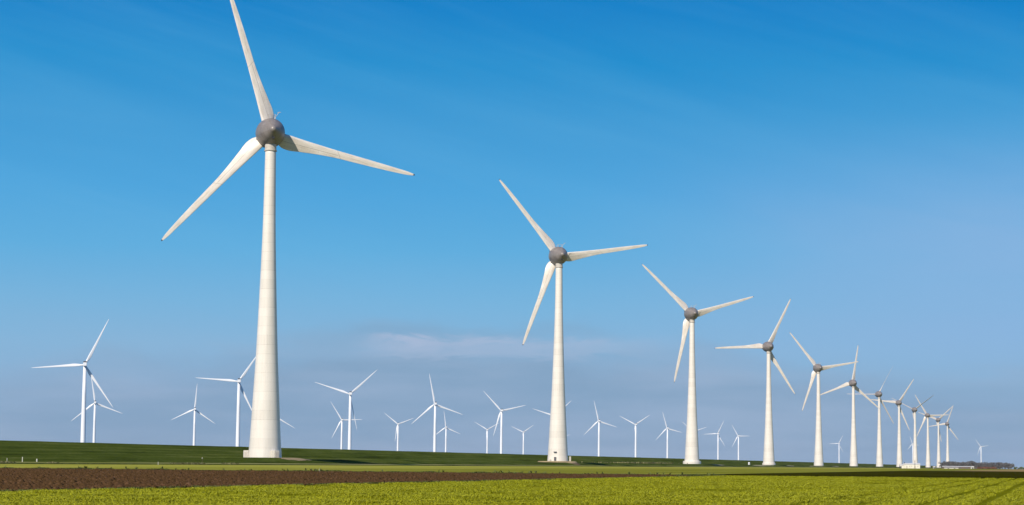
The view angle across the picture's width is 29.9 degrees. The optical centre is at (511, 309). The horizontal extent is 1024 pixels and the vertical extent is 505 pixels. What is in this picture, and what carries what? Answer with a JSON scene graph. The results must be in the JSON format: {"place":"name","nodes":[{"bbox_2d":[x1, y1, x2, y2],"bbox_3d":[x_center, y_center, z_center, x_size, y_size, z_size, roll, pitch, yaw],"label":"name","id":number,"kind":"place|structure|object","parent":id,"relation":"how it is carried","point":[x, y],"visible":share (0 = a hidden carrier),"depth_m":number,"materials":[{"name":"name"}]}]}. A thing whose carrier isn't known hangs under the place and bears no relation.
{"place":"outdoors","nodes":[
{"label":"outdoors","id":0,"kind":"place"},
{"bbox_2d":[272,457,308,460],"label":"gravel track","id":1,"kind":"structure","parent":0,"point":[299,459],"depth_m":787.06,"materials":[{"name":"beige gravel"}]},
{"bbox_2d":[0,468,689,491],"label":"ploughed field","id":2,"kind":"structure","parent":0,"point":[321,472],"depth_m":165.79,"materials":[{"name":"soil"}]},
{"bbox_2d":[0,465,724,491],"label":"field edge weeds","id":3,"kind":"object","parent":2,"relation":"on","point":[316,470],"visible":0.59,"depth_m":232.56,"materials":[{"name":"green plant"}]},
{"bbox_2d":[1,462,866,467],"bbox_3d":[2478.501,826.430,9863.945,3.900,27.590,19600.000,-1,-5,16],"label":"road verge","id":4,"kind":"structure","parent":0,"point":[362,464],"depth_m":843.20,"materials":[{"name":"green plant"}]},
{"bbox_2d":[0,440,941,467],"bbox_3d":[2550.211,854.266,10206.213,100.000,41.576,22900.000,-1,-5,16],"label":"dike","id":5,"kind":"structure","parent":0,"point":[125,454],"depth_m":832.52,"materials":[{"name":"green plant"}]},
{"bbox_2d":[0,461,238,464],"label":"pale reed grass","id":6,"kind":"structure","parent":5,"relation":"on","point":[170,462],"depth_m":643.75,"materials":[{"name":"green plant"}]},
{"bbox_2d":[161,0,414,457],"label":"wind turbine","id":7,"kind":"object","parent":5,"relation":"on","point":[265,433],"visible":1,"depth_m":791.80,"materials":[{"name":"metal"}]},
{"bbox_2d":[538,461,576,462],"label":"gravel pad","id":8,"kind":"object","parent":5,"relation":"on","point":[560,461],"visible":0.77,"depth_m":1240.34,"materials":[{"name":"beige gravel"}]},
{"bbox_2d":[499,179,646,460],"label":"wind turbine","id":9,"kind":"object","parent":8,"relation":"on","point":[557,445],"visible":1,"depth_m":1258.35,"materials":[{"name":"metal"}]},
{"bbox_2d":[598,461,687,463],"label":"pale dike weeds","id":10,"kind":"object","parent":5,"relation":"on","point":[640,462],"visible":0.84,"depth_m":1465.93,"materials":[{"name":"green plant"}]},
{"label":"bare soil pad","id":11,"kind":"structure","parent":5,"relation":"on","visible":0},
{"bbox_2d":[871,379,913,466],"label":"wind turbine","id":12,"kind":"object","parent":11,"relation":"on","point":[898,403],"visible":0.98,"depth_m":4054.68,"materials":[{"name":"metal"}]},
{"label":"bare soil pad","id":13,"kind":"structure","parent":5,"relation":"on","visible":0},
{"bbox_2d":[892,397,930,462],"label":"wind turbine","id":14,"kind":"object","parent":13,"relation":"on","point":[915,455],"visible":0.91,"depth_m":4519.68,"materials":[{"name":"metal"}]},
{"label":"bare soil pad","id":15,"kind":"structure","parent":5,"relation":"on","visible":0},
{"bbox_2d":[915,395,943,466],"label":"wind turbine","id":16,"kind":"object","parent":15,"relation":"on","point":[928,462],"visible":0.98,"depth_m":4987.06,"materials":[{"name":"metal"}]},
{"bbox_2d":[0,464,992,474],"bbox_3d":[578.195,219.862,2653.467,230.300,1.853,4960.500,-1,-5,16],"label":"pale grass strip","id":17,"kind":"object","parent":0,"point":[635,470],"depth_m":461.74,"materials":[{"name":"green plant"}]},
{"bbox_2d":[899,462,919,467],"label":"shed","id":18,"kind":"structure","parent":17,"relation":"on","point":[910,465],"depth_m":2387.92,"materials":[{"name":"metal"}]},
{"bbox_2d":[941,466,970,468],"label":"barn","id":19,"kind":"structure","parent":17,"relation":"on","point":[962,467],"depth_m":3033.61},
{"bbox_2d":[977,467,996,468],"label":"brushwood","id":20,"kind":"object","parent":17,"relation":"on","point":[986,468],"visible":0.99,"depth_m":2514.25,"materials":[{"name":"brown plant"}]},
{"bbox_2d":[0,0,1023,468],"label":"sky","id":21,"kind":"structure","parent":0,"point":[859,164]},
{"bbox_2d":[0,475,1023,504],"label":"lime crop field","id":22,"kind":"structure","parent":0,"point":[991,498],"depth_m":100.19,"materials":[{"name":"green plant"}]},
{"bbox_2d":[556,469,1023,479],"bbox_3d":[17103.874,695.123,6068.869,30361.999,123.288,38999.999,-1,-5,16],"label":"ground","id":23,"kind":"structure","parent":0,"point":[841,476],"depth_m":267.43,"materials":[{"name":"green plant"}]},
{"bbox_2d":[938,460,1014,468],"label":"distant wood","id":24,"kind":"object","parent":23,"relation":"on","point":[999,465],"visible":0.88,"depth_m":3306.59,"materials":[{"name":"plant"}]},
{"bbox_2d":[932,469,1011,471],"bbox_3d":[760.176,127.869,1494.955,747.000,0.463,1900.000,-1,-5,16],"label":"meadow strip","id":25,"kind":"object","parent":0,"point":[965,470],"visible":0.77,"depth_m":830.27,"materials":[{"name":"green plant"}]},
{"bbox_2d":[966,469,1023,471],"bbox_3d":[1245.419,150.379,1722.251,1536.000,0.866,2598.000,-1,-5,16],"label":"dry field","id":26,"kind":"structure","parent":0,"point":[1017,470],"depth_m":908.11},
{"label":"bare soil pad","id":27,"kind":"structure","parent":0,"visible":0},
{"bbox_2d":[642,264,753,463],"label":"wind turbine","id":28,"kind":"object","parent":27,"relation":"on","point":[691,314],"visible":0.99,"depth_m":1724.37,"materials":[{"name":"metal"}]},
{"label":"bare soil pad","id":29,"kind":"structure","parent":0,"visible":0},
{"bbox_2d":[716,299,794,464],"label":"wind turbine","id":30,"kind":"object","parent":29,"relation":"on","point":[768,454],"visible":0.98,"depth_m":2189.79,"materials":[{"name":"metal"}]},
{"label":"bare soil pad","id":31,"kind":"structure","parent":0,"visible":0},
{"bbox_2d":[789,332,858,465],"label":"wind turbine","id":32,"kind":"object","parent":31,"relation":"on","point":[818,453],"visible":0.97,"depth_m":2656.52,"materials":[{"name":"metal"}]},
{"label":"bare soil pad","id":33,"kind":"structure","parent":0,"visible":0},
{"bbox_2d":[820,347,879,465],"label":"wind turbine","id":34,"kind":"object","parent":33,"relation":"on","point":[852,383],"visible":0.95,"depth_m":3122.22,"materials":[{"name":"metal"}]},
{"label":"bare soil pad","id":35,"kind":"structure","parent":0,"visible":0},
{"bbox_2d":[869,368,893,466],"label":"wind turbine","id":36,"kind":"object","parent":35,"relation":"on","point":[879,455],"visible":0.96,"depth_m":3586.38,"materials":[{"name":"metal"}]},
{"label":"bare soil pad","id":37,"kind":"structure","parent":0,"visible":0},
{"bbox_2d":[919,406,952,467],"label":"wind turbine","id":38,"kind":"object","parent":37,"relation":"on","point":[938,444],"visible":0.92,"depth_m":5452.48,"materials":[{"name":"metal"}]},
{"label":"bare soil pad","id":39,"kind":"structure","parent":0,"visible":0},
{"bbox_2d":[929,407,957,461],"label":"wind turbine","id":40,"kind":"object","parent":39,"relation":"on","point":[947,444],"visible":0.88,"depth_m":5920.00,"materials":[{"name":"metal"}]},
{"bbox_3d":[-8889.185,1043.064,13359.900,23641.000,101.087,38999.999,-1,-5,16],"label":"lake water","id":41,"kind":"structure","parent":0,"visible":0},
{"bbox_2d":[33,319,112,441],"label":"wind turbine","id":42,"kind":"object","parent":41,"relation":"in","point":[83,418],"visible":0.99,"depth_m":1995.35,"materials":[{"name":"white paint"}]},
{"bbox_2d":[73,378,122,442],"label":"wind turbine","id":43,"kind":"object","parent":41,"relation":"in","point":[94,425],"visible":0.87,"depth_m":3294.39,"materials":[{"name":"white paint"}]},
{"bbox_2d":[174,388,213,445],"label":"wind turbine","id":44,"kind":"object","parent":41,"relation":"in","point":[194,423],"visible":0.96,"depth_m":3643.89,"materials":[{"name":"white paint"}]},
{"bbox_2d":[201,357,255,446],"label":"wind turbine","id":45,"kind":"object","parent":41,"relation":"in","point":[239,386],"visible":0.87,"depth_m":2372.93,"materials":[{"name":"white paint"}]},
{"bbox_2d":[316,370,376,449],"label":"wind turbine","id":46,"kind":"object","parent":41,"relation":"in","point":[349,420],"visible":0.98,"depth_m":2774.68,"materials":[{"name":"white paint"}]},
{"bbox_2d":[331,404,361,448],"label":"wind turbine","id":47,"kind":"object","parent":41,"relation":"in","point":[341,422],"visible":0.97,"depth_m":4432.36,"materials":[{"name":"white paint"}]},
{"bbox_2d":[386,414,412,450],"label":"wind turbine","id":48,"kind":"object","parent":41,"relation":"in","point":[397,429],"visible":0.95,"depth_m":4853.65,"materials":[{"name":"white paint"}]},
{"bbox_2d":[414,374,462,451],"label":"wind turbine","id":49,"kind":"object","parent":41,"relation":"in","point":[434,433],"visible":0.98,"depth_m":3205.53,"materials":[{"name":"white paint"}]},
{"bbox_2d":[437,414,459,451],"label":"wind turbine","id":50,"kind":"object","parent":41,"relation":"in","point":[445,428],"visible":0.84,"depth_m":5217.66,"materials":[{"name":"white paint"}]},
{"bbox_2d":[475,422,494,452],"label":"wind turbine","id":51,"kind":"object","parent":41,"relation":"in","point":[486,437],"visible":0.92,"depth_m":5505.36,"materials":[{"name":"white paint"}]},
{"bbox_2d":[485,393,524,453],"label":"wind turbine","id":52,"kind":"object","parent":41,"relation":"in","point":[501,432],"visible":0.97,"depth_m":3571.71,"materials":[{"name":"white paint"}]},
{"bbox_2d":[513,426,531,453],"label":"wind turbine","id":53,"kind":"object","parent":41,"relation":"in","point":[523,437],"visible":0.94,"depth_m":5888.68,"materials":[{"name":"white paint"}]},
{"bbox_2d":[585,402,615,455],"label":"wind turbine","id":54,"kind":"object","parent":41,"relation":"in","point":[598,421],"visible":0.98,"depth_m":4322.83,"materials":[{"name":"white paint"}]},
{"bbox_2d":[620,416,647,456],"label":"wind turbine","id":55,"kind":"object","parent":41,"relation":"in","point":[635,435],"visible":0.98,"depth_m":4669.23,"materials":[{"name":"white paint"}]},
{"bbox_2d":[659,415,681,457],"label":"wind turbine","id":56,"kind":"object","parent":41,"relation":"in","point":[667,428],"visible":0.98,"depth_m":5082.14,"materials":[{"name":"white paint"}]},
{"bbox_2d":[711,421,724,459],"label":"wind turbine","id":57,"kind":"object","parent":41,"relation":"in","point":[718,437],"visible":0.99,"depth_m":5856.57,"materials":[{"name":"white paint"}]},
{"bbox_2d":[733,427,741,459],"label":"wind turbine","id":58,"kind":"object","parent":41,"relation":"in","point":[738,443],"visible":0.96,"depth_m":6242.36,"materials":[{"name":"white paint"}]},
{"bbox_2d":[830,436,842,462],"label":"wind turbine","id":59,"kind":"object","parent":41,"relation":"in","point":[839,448],"visible":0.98,"depth_m":7979.27,"materials":[{"name":"white paint"}]}
]}

